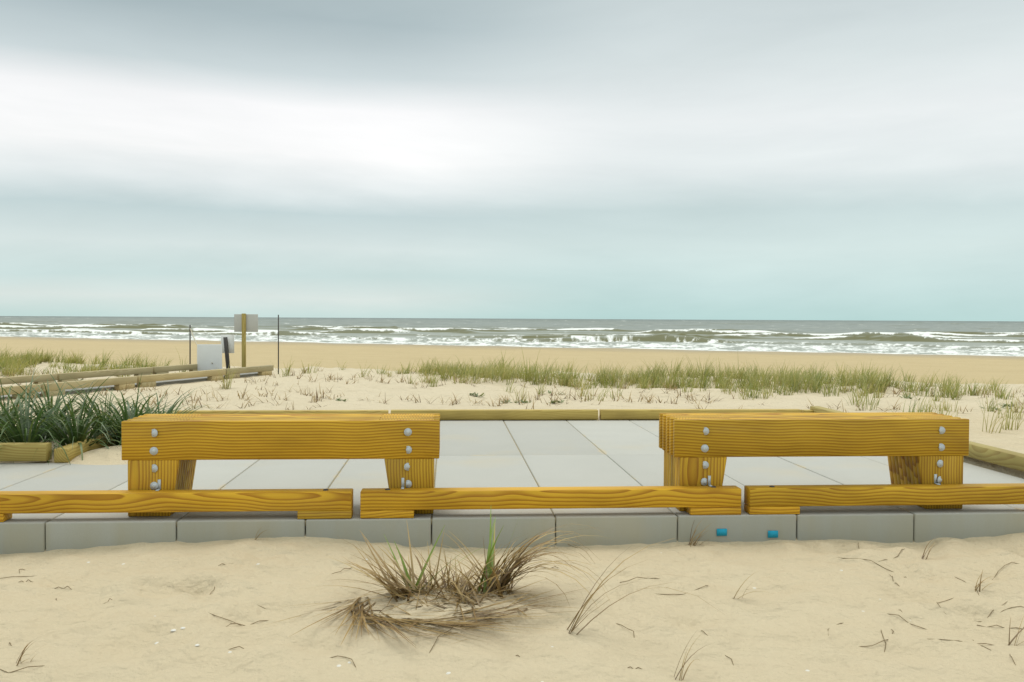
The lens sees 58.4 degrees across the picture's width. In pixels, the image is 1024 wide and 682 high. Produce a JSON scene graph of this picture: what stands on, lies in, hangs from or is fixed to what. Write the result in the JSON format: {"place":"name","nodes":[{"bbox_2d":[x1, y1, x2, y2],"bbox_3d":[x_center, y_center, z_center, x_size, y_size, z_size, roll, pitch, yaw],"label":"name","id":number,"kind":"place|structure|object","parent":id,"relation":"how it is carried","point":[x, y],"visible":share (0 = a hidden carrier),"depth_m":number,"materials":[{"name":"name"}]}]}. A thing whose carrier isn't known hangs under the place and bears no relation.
{"place":"outdoors","nodes":[
{"label":"outdoors","id":0,"kind":"place"},
{"bbox_2d":[0,336,1023,681],"bbox_3d":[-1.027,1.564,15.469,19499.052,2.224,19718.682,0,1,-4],"label":"sand ground","id":1,"kind":"structure","parent":0,"point":[814,610],"depth_m":3.63,"materials":[{"name":"beige sand"}]},
{"bbox_2d":[0,368,212,464],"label":"grass clumps","id":2,"kind":"object","parent":1,"relation":"on","point":[53,425],"visible":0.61,"depth_m":6.40,"materials":[{"name":"green plant"}]},
{"bbox_2d":[1,372,257,399],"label":"beach path slabs","id":3,"kind":"structure","parent":1,"relation":"on","point":[175,381],"depth_m":12.88,"materials":[{"name":"concrete"}]},
{"bbox_2d":[0,364,273,398],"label":"wooden rails","id":4,"kind":"object","parent":3,"relation":"on","point":[159,373],"visible":0.8,"depth_m":12.65,"materials":[{"name":"brown wood"}]},
{"bbox_2d":[189,315,278,372],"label":"posts","id":5,"kind":"object","parent":1,"relation":"on","point":[226,350],"visible":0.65,"depth_m":15.60,"materials":[{"name":"black metal"}]},
{"bbox_2d":[197,335,233,370],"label":"sign panels","id":6,"kind":"object","parent":5,"relation":"attached to","point":[207,354],"visible":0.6,"depth_m":15.44,"materials":[{"name":"white metal"}]},
{"bbox_2d":[242,313,245,366],"bbox_3d":[-4.527,0.142,15.453,0.067,1.214,0.044,0,1,-4],"label":"wooden sign post","id":7,"kind":"object","parent":1,"relation":"on","point":[243,339],"visible":0.58,"depth_m":15.43,"materials":[{"name":"brown wood"}]},
{"bbox_2d":[234,314,257,331],"bbox_3d":[-4.494,-0.303,15.470,0.403,0.300,0.004,0,1,0],"label":"sign panel","id":8,"kind":"object","parent":7,"relation":"attached to","point":[251,322],"visible":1,"depth_m":15.47,"materials":[{"name":"white metal"}]},
{"bbox_2d":[87,552,880,681],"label":"shell debris","id":9,"kind":"object","parent":1,"relation":"on","point":[339,665],"visible":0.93,"depth_m":3.06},
{"bbox_2d":[0,542,1022,672],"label":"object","id":10,"kind":"object","parent":1,"relation":"on","point":[574,599],"visible":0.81,"depth_m":3.35,"materials":[{"name":"brown plant"}]},
{"bbox_2d":[0,420,1023,553],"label":"concrete platform slabs","id":11,"kind":"structure","parent":1,"relation":"on","point":[488,454],"depth_m":4.55,"materials":[{"name":"grey concrete"}]},
{"bbox_2d":[45,421,913,528],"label":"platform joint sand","id":12,"kind":"structure","parent":11,"relation":"on","point":[435,476],"depth_m":5.44,"materials":[{"name":"beige sand"}]},
{"bbox_2d":[0,412,1023,521],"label":"wooden bench","id":13,"kind":"object","parent":11,"relation":"on","point":[907,444],"visible":0.99,"depth_m":4.40,"materials":[{"name":"yellow wood"}]},
{"bbox_2d":[150,426,944,490],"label":"bolts","id":14,"kind":"object","parent":13,"relation":"on","point":[407,432],"visible":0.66,"depth_m":4.39,"materials":[{"name":"silver metal"}]},
{"bbox_2d":[323,485,774,490],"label":"rail bolt heads","id":15,"kind":"object","parent":13,"relation":"attached to","point":[390,489],"visible":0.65,"depth_m":4.35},
{"bbox_2d":[0,406,1023,471],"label":"timber edging","id":16,"kind":"object","parent":11,"relation":"on","point":[43,452],"visible":0.42,"depth_m":8.41,"materials":[{"name":"brown wood"}]},
{"bbox_2d":[717,529,777,537],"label":"blue markers","id":17,"kind":"object","parent":11,"relation":"attached to","point":[723,532],"visible":1,"depth_m":4.41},
{"bbox_2d":[0,343,1023,432],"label":"dune grass","id":18,"kind":"structure","parent":1,"relation":"on","point":[791,381],"depth_m":12.76,"materials":[{"name":"green plant"}]},
{"bbox_2d":[1,364,1023,413],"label":"dry dune litter","id":19,"kind":"object","parent":1,"relation":"on","point":[452,402],"visible":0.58,"depth_m":10.77,"materials":[{"name":"brown plant"}]},
{"bbox_2d":[16,512,1023,679],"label":"dry grass","id":20,"kind":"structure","parent":1,"relation":"on","point":[491,582],"depth_m":3.42,"materials":[{"name":"brown plant"}]},
{"bbox_2d":[78,367,1013,410],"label":"creeper plants","id":21,"kind":"object","parent":1,"relation":"on","point":[477,395],"visible":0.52,"depth_m":10.24,"materials":[{"name":"green plant"}]},
{"bbox_2d":[0,316,1023,355],"bbox_3d":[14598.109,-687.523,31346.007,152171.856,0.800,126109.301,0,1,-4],"label":"sea water","id":22,"kind":"structure","parent":0,"point":[994,338],"depth_m":151.14,"materials":[{"name":"grey liquid"}]},
{"bbox_2d":[0,0,1023,320],"label":"sky","id":23,"kind":"structure","parent":0,"point":[863,160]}
]}

